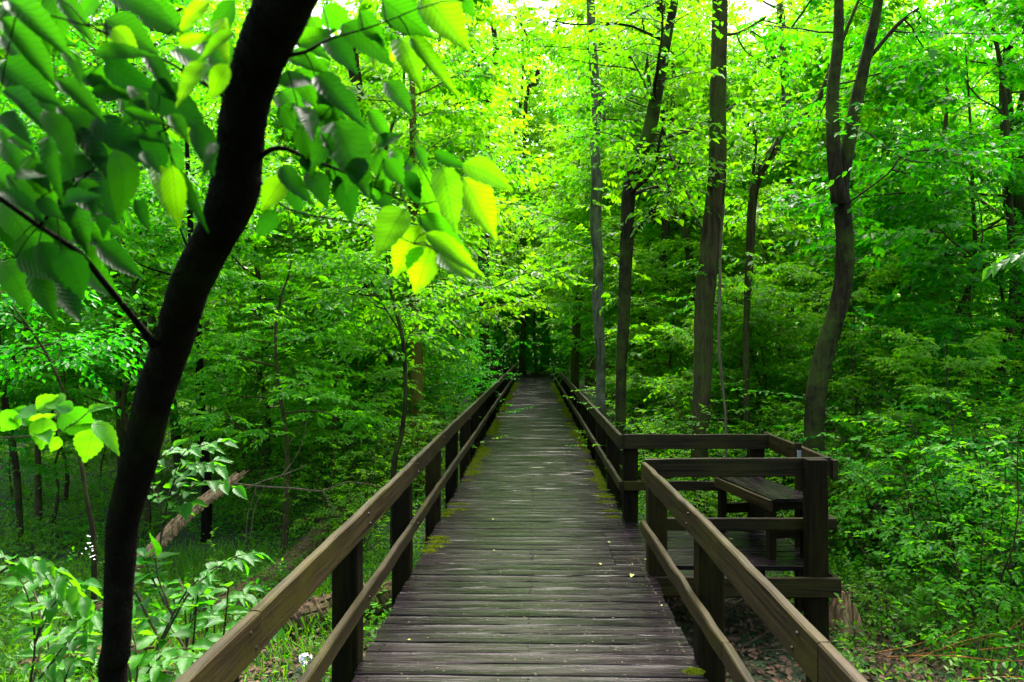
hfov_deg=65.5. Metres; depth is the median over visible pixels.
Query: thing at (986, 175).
tall tree
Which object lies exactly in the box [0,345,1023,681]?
forest floor
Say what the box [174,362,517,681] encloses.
railing
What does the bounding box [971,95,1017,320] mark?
tall tree
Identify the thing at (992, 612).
seedling plant
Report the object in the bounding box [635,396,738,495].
shrub
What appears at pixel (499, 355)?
shrub
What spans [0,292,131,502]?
understory tree
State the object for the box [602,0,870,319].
understory tree
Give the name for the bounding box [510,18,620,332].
tall tree
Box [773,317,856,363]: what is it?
shrub
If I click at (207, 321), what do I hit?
tall tree
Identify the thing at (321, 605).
fallen log
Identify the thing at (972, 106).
tall tree
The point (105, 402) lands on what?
shrub
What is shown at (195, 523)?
seedling plant
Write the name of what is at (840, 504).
shrub
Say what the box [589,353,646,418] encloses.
shrub
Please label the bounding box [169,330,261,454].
understory tree
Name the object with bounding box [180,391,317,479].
shrub
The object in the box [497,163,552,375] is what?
forest tree
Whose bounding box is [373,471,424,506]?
seedling plant
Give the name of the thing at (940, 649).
dead plant
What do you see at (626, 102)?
forest tree
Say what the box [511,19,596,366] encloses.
tall tree
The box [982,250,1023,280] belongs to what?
leafy branch
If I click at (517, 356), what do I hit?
shrub
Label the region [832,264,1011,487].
understory tree
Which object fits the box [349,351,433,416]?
shrub
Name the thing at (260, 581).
seedling plant
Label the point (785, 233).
understory tree
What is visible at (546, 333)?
understory tree
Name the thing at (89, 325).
understory tree
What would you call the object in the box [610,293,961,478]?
shrub
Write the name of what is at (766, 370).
understory tree
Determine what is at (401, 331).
sapling
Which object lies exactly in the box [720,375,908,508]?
shrub
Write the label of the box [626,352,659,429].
understory tree
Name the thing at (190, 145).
tall tree
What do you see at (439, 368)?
understory tree
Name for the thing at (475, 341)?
understory tree
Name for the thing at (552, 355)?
shrub
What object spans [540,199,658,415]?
understory tree
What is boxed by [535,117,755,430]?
understory tree
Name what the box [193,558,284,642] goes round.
seedling plant
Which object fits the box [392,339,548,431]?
shrub
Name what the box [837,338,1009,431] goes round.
shrub
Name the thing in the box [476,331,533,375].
shrub
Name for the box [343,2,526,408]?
tall tree
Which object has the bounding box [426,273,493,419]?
understory tree
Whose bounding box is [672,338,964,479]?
shrub
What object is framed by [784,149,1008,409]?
understory tree
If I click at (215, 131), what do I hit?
tall tree
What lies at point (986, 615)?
seedling plant
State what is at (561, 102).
tall tree
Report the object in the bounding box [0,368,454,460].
ground cover
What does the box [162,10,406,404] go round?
understory tree
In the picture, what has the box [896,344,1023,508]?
shrub
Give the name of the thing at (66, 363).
sapling
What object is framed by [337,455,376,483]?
seedling plant
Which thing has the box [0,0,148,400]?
tall tree
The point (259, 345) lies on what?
shrub
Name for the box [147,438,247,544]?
leafy plant
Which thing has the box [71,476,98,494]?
seedling plant
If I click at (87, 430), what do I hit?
leafy branch
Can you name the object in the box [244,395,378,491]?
shrub
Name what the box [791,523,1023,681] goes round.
grass
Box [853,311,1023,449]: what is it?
shrub
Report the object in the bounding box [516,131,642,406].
understory tree
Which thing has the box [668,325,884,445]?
shrub
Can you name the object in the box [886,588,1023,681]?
seedling plant
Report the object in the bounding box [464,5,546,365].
tall tree
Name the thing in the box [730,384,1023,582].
shrub
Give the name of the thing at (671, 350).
shrub
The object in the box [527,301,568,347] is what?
understory tree
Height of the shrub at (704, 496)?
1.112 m
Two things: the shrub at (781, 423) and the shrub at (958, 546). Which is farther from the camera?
the shrub at (781, 423)
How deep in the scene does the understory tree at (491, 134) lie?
17.43 m
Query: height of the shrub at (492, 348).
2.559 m
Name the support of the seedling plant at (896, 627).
on the forest floor
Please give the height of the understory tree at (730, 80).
8.732 m
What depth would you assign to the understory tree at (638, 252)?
14.43 m
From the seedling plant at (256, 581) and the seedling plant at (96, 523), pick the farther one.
the seedling plant at (96, 523)
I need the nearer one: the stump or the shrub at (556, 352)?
the stump
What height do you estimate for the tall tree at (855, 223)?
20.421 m
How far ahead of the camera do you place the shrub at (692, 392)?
13.51 m
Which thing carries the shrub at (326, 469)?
on the forest floor
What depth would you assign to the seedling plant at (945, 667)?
4.62 m
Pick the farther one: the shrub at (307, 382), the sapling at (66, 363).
the shrub at (307, 382)
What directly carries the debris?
on the boardwalk
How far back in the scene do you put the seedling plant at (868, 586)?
7.20 m
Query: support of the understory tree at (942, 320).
on the forest floor
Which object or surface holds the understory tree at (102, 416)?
on the forest floor
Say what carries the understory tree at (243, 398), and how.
on the forest floor
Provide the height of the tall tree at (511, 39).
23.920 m
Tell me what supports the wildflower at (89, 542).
on the forest floor
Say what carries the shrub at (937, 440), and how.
on the forest floor
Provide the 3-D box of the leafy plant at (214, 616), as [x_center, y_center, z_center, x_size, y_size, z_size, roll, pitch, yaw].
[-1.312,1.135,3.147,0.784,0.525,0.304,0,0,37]
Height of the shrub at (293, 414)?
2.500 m
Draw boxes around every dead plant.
[837,527,872,583]
[877,618,1023,680]
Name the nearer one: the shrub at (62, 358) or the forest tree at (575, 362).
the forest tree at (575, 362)
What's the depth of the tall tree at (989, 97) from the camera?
34.41 m
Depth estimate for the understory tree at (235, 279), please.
8.86 m
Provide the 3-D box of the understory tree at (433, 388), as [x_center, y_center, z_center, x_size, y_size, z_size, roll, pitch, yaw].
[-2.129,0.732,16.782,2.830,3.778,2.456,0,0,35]
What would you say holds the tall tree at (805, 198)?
on the forest floor
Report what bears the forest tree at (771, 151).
on the forest floor
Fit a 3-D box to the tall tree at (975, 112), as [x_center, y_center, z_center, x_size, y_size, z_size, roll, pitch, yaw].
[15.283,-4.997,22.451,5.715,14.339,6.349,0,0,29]
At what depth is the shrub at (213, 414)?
17.49 m
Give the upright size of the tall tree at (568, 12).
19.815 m
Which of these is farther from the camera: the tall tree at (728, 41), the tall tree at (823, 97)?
the tall tree at (823, 97)
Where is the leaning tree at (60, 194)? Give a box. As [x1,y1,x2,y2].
[0,0,512,681]
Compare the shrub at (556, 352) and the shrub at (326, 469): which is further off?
the shrub at (556, 352)
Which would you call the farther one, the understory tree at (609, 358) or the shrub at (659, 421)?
the understory tree at (609, 358)
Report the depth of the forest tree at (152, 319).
13.97 m
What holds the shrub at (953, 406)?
on the forest floor
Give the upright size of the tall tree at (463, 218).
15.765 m
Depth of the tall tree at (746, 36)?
41.92 m
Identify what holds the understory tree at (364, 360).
on the forest floor
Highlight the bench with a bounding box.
[715,477,802,559]
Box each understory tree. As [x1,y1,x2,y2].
[0,0,236,466]
[0,0,334,467]
[0,105,177,520]
[0,113,272,529]
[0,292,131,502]
[0,330,130,523]
[0,380,51,495]
[66,366,131,477]
[108,37,391,487]
[119,156,397,556]
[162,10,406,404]
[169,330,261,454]
[182,193,369,455]
[182,308,323,500]
[190,104,485,463]
[201,0,589,473]
[208,243,441,511]
[214,372,266,444]
[252,0,544,435]
[261,222,450,448]
[264,334,370,473]
[286,81,557,343]
[288,310,409,475]
[344,327,438,456]
[349,292,478,407]
[356,238,489,402]
[392,276,490,428]
[422,301,496,414]
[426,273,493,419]
[476,297,536,373]
[489,265,554,363]
[491,195,573,374]
[496,18,714,433]
[502,280,563,373]
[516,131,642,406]
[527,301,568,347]
[529,285,587,374]
[531,311,572,374]
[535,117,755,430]
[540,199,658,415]
[545,277,638,385]
[561,0,910,377]
[579,250,687,409]
[587,271,688,455]
[588,183,835,457]
[593,240,745,420]
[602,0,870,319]
[603,55,904,362]
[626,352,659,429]
[641,261,853,491]
[644,274,818,480]
[655,341,740,433]
[681,180,877,399]
[683,0,984,429]
[709,283,861,431]
[733,0,1023,432]
[743,0,1023,477]
[755,244,988,514]
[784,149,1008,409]
[795,144,1009,387]
[797,0,1023,416]
[831,138,1023,429]
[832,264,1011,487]
[856,327,1023,547]
[869,299,1023,535]
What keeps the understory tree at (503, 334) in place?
on the forest floor
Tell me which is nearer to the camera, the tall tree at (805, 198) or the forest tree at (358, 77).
the forest tree at (358, 77)
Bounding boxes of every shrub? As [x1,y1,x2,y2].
[9,317,113,390]
[51,387,177,460]
[57,317,148,394]
[81,374,135,424]
[166,366,320,477]
[178,380,261,442]
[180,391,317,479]
[184,352,223,375]
[188,414,350,531]
[211,321,277,377]
[214,373,291,425]
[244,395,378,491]
[247,349,376,459]
[252,378,417,481]
[258,431,424,555]
[270,360,353,434]
[288,399,444,508]
[290,374,452,488]
[328,394,459,471]
[330,399,507,499]
[338,380,461,446]
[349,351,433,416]
[351,365,472,452]
[386,354,465,417]
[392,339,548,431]
[392,360,468,405]
[439,369,478,412]
[458,333,519,365]
[473,338,516,375]
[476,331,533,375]
[491,330,518,365]
[494,338,550,375]
[497,325,552,375]
[498,331,567,374]
[506,339,570,375]
[531,334,582,374]
[537,325,586,366]
[543,344,586,375]
[555,328,586,375]
[562,362,636,407]
[565,396,786,517]
[572,372,686,479]
[589,311,811,455]
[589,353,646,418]
[606,392,740,466]
[608,366,688,455]
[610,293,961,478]
[626,357,801,456]
[627,363,739,415]
[629,353,805,457]
[630,307,815,429]
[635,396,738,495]
[639,406,791,517]
[639,452,793,517]
[640,358,887,516]
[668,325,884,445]
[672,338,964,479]
[709,377,889,517]
[713,403,888,517]
[718,390,974,506]
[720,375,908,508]
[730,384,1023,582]
[731,429,886,561]
[762,339,1003,507]
[768,368,1020,537]
[770,408,970,551]
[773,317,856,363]
[811,378,1023,583]
[826,364,1023,522]
[828,398,1023,631]
[834,387,1023,545]
[836,299,1023,443]
[836,424,1023,589]
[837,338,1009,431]
[839,325,905,414]
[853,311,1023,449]
[873,328,1023,465]
[879,468,1023,597]
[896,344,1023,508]
[913,390,1023,570]
[925,423,1023,522]
[930,386,1022,503]
[957,384,1022,453]
[977,396,1021,443]
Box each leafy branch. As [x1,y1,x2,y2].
[0,393,119,462]
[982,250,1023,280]
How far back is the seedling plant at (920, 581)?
7.36 m
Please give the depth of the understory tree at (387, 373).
10.37 m
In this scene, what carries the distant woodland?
on the forest floor
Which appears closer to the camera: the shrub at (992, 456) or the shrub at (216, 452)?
the shrub at (992, 456)
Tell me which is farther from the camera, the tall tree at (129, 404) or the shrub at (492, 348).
the shrub at (492, 348)
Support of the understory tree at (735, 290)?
on the forest floor
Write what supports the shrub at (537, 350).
on the forest floor
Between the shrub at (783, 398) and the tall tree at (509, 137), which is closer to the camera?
the shrub at (783, 398)
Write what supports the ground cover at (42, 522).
on the forest floor
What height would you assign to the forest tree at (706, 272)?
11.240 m
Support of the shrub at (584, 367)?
on the forest floor
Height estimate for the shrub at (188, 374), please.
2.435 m
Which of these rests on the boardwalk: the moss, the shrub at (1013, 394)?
the moss
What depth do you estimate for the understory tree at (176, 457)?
14.92 m
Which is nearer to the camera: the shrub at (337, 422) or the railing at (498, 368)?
the shrub at (337, 422)
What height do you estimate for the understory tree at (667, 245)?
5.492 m
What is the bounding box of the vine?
[717,204,727,517]
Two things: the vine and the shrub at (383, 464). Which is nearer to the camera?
the vine
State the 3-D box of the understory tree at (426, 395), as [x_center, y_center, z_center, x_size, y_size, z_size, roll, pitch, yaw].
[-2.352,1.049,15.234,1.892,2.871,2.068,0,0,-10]
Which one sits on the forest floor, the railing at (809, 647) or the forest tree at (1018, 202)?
the forest tree at (1018, 202)
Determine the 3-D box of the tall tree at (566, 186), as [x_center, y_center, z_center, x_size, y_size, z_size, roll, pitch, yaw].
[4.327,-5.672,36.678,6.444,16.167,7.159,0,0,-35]
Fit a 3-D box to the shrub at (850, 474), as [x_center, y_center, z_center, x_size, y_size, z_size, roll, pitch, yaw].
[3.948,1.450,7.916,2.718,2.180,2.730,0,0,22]
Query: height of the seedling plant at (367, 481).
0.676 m
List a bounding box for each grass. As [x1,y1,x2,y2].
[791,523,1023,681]
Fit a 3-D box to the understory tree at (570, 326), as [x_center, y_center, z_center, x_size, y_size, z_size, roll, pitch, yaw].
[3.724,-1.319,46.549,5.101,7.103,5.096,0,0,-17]
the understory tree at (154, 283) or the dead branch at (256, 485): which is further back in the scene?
the understory tree at (154, 283)
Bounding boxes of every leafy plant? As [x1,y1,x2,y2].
[0,550,102,681]
[14,608,102,681]
[77,601,214,681]
[132,533,275,666]
[133,582,249,666]
[142,568,287,645]
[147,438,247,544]
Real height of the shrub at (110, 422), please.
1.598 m
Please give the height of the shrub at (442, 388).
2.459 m
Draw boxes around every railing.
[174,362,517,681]
[471,366,511,401]
[551,362,637,522]
[623,432,837,640]
[640,462,867,681]
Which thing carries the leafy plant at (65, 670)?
on the forest floor
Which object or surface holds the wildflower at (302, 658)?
on the forest floor
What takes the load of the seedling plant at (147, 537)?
on the forest floor
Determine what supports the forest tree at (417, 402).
on the forest floor
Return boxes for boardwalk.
[352,378,840,681]
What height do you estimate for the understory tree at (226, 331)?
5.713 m
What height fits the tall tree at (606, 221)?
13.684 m
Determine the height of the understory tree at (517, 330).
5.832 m
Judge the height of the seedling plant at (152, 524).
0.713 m
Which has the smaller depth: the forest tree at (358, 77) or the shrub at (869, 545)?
the shrub at (869, 545)
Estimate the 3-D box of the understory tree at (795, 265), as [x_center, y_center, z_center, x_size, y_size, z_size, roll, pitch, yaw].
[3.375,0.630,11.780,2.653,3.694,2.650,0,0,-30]
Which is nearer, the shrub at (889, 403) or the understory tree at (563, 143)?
the shrub at (889, 403)
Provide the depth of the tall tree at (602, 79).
28.52 m
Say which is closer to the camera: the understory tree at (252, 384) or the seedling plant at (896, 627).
the seedling plant at (896, 627)
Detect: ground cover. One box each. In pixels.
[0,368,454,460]
[0,439,459,681]
[606,457,1023,681]
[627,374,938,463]
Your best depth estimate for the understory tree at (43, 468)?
9.93 m
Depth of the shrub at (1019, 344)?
11.67 m
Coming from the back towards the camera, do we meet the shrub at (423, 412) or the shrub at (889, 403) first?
the shrub at (423, 412)
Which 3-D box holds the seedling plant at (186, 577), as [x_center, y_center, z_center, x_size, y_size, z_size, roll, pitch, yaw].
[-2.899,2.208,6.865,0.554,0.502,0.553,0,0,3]
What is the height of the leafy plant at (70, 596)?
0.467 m
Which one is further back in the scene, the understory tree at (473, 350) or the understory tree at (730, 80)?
the understory tree at (473, 350)
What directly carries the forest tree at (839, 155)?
on the forest floor
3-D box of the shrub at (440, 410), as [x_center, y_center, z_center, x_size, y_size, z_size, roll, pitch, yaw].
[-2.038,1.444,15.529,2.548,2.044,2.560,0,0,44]
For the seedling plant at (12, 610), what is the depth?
6.16 m
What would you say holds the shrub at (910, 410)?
on the forest floor
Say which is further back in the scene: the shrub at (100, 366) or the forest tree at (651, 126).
the shrub at (100, 366)
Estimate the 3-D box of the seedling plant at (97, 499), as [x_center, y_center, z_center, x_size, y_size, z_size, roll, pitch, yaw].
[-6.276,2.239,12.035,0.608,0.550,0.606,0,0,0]
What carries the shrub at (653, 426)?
on the forest floor
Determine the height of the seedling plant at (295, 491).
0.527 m
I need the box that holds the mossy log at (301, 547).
[193,436,397,620]
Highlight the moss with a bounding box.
[421,382,705,674]
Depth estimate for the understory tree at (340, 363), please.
13.03 m
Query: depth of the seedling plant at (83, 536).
8.90 m
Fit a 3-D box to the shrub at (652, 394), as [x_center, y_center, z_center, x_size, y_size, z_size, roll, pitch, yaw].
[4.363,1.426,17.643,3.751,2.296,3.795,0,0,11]
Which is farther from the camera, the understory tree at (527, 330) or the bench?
the understory tree at (527, 330)
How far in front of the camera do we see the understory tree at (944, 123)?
14.49 m
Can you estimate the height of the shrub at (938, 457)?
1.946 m
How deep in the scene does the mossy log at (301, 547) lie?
8.53 m
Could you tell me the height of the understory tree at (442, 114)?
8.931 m
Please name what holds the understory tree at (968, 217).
on the forest floor
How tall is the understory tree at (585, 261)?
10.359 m
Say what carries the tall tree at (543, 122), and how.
on the forest floor
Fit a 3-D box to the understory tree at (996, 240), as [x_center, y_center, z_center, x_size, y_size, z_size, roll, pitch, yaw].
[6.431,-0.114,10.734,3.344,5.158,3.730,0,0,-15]
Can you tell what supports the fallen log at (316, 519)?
on the forest floor
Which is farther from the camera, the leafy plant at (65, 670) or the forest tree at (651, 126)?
the forest tree at (651, 126)
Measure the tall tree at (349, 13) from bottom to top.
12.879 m
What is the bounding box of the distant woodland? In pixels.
[3,4,1023,376]
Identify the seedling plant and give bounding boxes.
[0,517,70,556]
[0,546,75,637]
[0,587,102,681]
[6,463,66,506]
[52,493,106,544]
[61,522,101,553]
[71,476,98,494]
[79,472,114,504]
[99,527,220,608]
[138,517,159,547]
[139,486,181,538]
[148,565,205,622]
[174,500,230,537]
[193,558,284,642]
[204,539,306,595]
[247,461,308,505]
[278,474,319,502]
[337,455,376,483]
[345,466,387,496]
[363,583,391,630]
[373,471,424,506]
[829,546,893,626]
[833,548,947,648]
[833,593,962,681]
[846,553,895,605]
[856,655,1002,681]
[862,564,1009,661]
[866,561,1015,650]
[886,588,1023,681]
[892,559,958,595]
[904,549,1018,647]
[910,544,990,609]
[911,668,1016,681]
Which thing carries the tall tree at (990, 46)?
on the forest floor
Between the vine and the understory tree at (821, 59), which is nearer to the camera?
the vine
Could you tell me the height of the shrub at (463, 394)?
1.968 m
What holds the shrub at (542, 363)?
on the forest floor
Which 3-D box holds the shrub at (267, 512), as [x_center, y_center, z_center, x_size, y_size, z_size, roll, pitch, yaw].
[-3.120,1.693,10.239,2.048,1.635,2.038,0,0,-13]
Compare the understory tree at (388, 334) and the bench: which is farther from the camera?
the understory tree at (388, 334)
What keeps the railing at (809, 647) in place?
attached to the boardwalk
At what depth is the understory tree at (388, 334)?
15.73 m
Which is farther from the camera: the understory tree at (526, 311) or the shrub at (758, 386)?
the understory tree at (526, 311)
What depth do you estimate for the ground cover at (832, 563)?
7.12 m
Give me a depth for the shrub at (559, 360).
44.02 m
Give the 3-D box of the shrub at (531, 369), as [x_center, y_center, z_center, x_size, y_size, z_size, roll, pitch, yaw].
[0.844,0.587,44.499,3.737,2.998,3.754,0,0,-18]
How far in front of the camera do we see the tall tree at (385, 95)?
33.71 m
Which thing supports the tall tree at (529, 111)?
on the forest floor
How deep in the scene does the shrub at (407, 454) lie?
11.90 m
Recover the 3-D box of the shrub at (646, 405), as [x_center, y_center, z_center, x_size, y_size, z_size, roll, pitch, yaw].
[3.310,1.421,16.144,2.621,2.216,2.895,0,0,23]
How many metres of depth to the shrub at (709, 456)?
10.38 m
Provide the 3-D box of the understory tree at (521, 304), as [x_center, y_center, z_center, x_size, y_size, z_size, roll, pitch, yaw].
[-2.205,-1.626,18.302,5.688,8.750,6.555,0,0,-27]
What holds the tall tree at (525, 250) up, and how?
on the forest floor
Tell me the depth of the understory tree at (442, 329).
18.02 m
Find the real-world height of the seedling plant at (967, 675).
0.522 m
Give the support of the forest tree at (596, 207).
on the forest floor
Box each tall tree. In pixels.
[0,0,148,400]
[65,1,273,415]
[87,0,253,321]
[123,0,290,422]
[142,1,249,375]
[165,2,267,366]
[199,0,359,381]
[242,0,433,380]
[322,57,442,270]
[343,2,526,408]
[373,0,553,395]
[403,23,539,340]
[421,80,512,386]
[425,0,554,326]
[430,79,518,372]
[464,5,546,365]
[470,0,571,373]
[474,4,584,370]
[476,27,567,357]
[495,42,612,375]
[506,0,687,403]
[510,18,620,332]
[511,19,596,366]
[516,36,624,305]
[518,11,608,371]
[520,0,619,385]
[524,0,697,406]
[537,0,783,449]
[546,0,757,428]
[548,0,743,393]
[699,4,819,338]
[746,0,897,359]
[757,0,898,310]
[772,0,992,397]
[781,0,1003,402]
[792,8,898,352]
[867,0,1004,297]
[925,0,1023,317]
[947,11,1023,251]
[954,81,1019,290]
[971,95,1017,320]
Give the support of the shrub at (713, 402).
on the forest floor
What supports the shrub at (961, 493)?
on the forest floor
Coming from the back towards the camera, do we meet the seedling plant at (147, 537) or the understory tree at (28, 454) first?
the understory tree at (28, 454)
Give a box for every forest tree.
[0,0,258,471]
[0,104,160,541]
[18,2,273,376]
[22,1,297,542]
[52,0,248,476]
[283,0,496,470]
[304,0,536,494]
[428,0,542,390]
[447,30,541,396]
[481,0,781,509]
[484,4,559,374]
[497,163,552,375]
[500,0,844,515]
[510,0,732,416]
[528,44,635,389]
[544,3,686,432]
[562,0,670,452]
[579,0,756,371]
[690,0,940,501]
[703,0,861,396]
[727,0,1023,452]
[932,0,1023,480]
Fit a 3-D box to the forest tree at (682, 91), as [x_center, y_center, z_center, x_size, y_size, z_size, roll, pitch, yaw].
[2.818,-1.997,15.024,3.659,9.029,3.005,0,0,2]
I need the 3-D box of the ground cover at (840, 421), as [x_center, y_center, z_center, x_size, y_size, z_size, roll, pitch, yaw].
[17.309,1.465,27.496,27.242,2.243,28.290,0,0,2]
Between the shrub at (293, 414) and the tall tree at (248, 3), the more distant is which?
the tall tree at (248, 3)
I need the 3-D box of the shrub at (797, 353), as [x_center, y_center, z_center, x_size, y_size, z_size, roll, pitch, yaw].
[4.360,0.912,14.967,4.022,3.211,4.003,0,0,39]
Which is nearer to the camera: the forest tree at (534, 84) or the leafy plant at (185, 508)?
the leafy plant at (185, 508)
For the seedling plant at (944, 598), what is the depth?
7.02 m
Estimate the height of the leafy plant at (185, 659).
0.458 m
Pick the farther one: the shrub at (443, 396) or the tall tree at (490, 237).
the tall tree at (490, 237)
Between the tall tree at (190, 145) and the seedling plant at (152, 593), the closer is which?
the seedling plant at (152, 593)
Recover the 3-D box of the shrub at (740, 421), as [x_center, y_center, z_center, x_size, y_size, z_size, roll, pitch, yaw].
[3.405,1.389,10.988,3.244,2.262,3.425,0,0,5]
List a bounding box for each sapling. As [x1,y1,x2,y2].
[0,272,173,604]
[280,190,489,549]
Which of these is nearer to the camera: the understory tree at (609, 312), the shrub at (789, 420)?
the shrub at (789, 420)
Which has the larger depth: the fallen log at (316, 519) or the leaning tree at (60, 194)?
the fallen log at (316, 519)
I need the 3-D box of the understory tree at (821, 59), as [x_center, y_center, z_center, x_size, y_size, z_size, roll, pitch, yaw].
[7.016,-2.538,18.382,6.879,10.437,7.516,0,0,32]
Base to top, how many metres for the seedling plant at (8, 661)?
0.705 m
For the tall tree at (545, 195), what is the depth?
37.26 m
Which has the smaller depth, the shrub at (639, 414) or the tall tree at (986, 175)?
the shrub at (639, 414)
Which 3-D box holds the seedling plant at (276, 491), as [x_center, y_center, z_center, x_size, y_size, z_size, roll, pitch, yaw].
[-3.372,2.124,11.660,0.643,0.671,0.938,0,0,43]
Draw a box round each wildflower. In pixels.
[82,534,97,681]
[299,653,311,669]
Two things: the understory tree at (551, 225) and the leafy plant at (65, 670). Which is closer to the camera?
the leafy plant at (65, 670)
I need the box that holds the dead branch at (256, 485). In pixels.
[235,418,380,538]
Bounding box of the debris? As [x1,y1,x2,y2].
[370,448,690,680]
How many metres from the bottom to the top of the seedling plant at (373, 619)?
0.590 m
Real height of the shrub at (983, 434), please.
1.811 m
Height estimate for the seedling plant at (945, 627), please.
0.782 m
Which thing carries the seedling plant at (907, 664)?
on the forest floor
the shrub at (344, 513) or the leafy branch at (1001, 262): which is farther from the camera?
the shrub at (344, 513)
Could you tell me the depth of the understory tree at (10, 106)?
14.75 m
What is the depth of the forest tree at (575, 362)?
23.83 m
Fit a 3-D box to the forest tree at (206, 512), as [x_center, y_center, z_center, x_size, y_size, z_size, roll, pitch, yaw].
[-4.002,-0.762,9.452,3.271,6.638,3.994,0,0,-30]
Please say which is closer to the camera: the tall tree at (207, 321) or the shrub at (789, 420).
the shrub at (789, 420)
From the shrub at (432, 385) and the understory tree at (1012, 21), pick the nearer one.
the understory tree at (1012, 21)
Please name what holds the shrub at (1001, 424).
on the forest floor
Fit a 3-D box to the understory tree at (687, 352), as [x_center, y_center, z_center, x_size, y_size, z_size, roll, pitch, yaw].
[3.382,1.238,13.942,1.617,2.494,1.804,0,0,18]
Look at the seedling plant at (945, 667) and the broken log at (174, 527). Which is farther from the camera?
the broken log at (174, 527)
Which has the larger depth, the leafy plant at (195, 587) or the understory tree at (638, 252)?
the understory tree at (638, 252)
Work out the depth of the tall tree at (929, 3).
26.22 m
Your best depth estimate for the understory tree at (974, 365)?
8.78 m
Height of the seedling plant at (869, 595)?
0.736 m
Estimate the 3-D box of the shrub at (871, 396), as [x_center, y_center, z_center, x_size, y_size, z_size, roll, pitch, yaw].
[5.269,1.182,11.515,3.323,2.653,3.308,0,0,37]
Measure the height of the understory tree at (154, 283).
7.359 m
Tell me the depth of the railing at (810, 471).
6.06 m
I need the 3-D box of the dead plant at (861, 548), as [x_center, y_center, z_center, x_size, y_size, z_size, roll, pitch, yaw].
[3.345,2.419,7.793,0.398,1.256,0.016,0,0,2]
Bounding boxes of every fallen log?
[269,511,355,531]
[283,580,391,635]
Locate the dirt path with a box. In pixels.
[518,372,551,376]
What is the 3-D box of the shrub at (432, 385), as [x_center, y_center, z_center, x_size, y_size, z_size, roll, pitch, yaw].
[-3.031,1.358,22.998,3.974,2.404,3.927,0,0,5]
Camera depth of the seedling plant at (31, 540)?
8.57 m
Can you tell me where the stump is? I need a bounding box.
[829,591,864,639]
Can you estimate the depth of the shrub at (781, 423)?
10.76 m
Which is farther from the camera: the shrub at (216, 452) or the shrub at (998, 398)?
the shrub at (216, 452)
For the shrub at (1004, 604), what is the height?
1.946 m
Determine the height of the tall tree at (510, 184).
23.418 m
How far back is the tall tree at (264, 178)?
28.41 m
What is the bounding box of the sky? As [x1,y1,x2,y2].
[4,0,1022,351]
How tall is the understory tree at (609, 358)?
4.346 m
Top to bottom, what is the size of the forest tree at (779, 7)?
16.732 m
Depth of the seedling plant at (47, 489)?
11.44 m
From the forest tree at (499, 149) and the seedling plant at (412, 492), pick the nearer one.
the seedling plant at (412, 492)
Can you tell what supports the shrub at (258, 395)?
on the forest floor
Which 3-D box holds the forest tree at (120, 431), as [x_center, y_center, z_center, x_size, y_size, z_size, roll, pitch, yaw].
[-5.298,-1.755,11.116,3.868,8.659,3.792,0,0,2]
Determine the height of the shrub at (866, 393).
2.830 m
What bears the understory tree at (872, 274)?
on the forest floor
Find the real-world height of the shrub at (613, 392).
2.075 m
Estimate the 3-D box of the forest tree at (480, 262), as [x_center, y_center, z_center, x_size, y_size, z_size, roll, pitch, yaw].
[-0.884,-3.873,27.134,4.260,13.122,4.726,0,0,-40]
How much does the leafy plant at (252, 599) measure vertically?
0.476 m
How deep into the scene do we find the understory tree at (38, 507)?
10.24 m
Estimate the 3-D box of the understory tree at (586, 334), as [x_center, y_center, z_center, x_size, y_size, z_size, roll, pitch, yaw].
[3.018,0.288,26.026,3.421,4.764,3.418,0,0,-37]
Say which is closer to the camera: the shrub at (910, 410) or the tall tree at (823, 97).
the shrub at (910, 410)
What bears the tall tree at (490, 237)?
on the forest floor
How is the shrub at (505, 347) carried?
on the forest floor
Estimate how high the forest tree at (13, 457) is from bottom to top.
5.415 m
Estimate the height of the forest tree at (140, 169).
9.180 m
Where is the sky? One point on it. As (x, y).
(758, 8)
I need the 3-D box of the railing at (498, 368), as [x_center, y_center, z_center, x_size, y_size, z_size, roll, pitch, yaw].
[-0.794,1.781,31.980,1.532,1.490,2.453,0,0,2]
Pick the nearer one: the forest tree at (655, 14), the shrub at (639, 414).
the shrub at (639, 414)
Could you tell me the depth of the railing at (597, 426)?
9.42 m
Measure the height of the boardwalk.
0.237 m
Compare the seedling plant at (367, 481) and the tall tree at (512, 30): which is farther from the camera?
the tall tree at (512, 30)
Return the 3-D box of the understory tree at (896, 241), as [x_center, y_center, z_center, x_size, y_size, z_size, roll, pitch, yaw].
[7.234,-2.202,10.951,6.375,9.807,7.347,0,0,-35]
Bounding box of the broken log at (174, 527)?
[135,470,248,571]
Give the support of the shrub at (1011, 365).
on the forest floor
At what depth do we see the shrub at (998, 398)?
10.14 m
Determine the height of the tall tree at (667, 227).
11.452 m

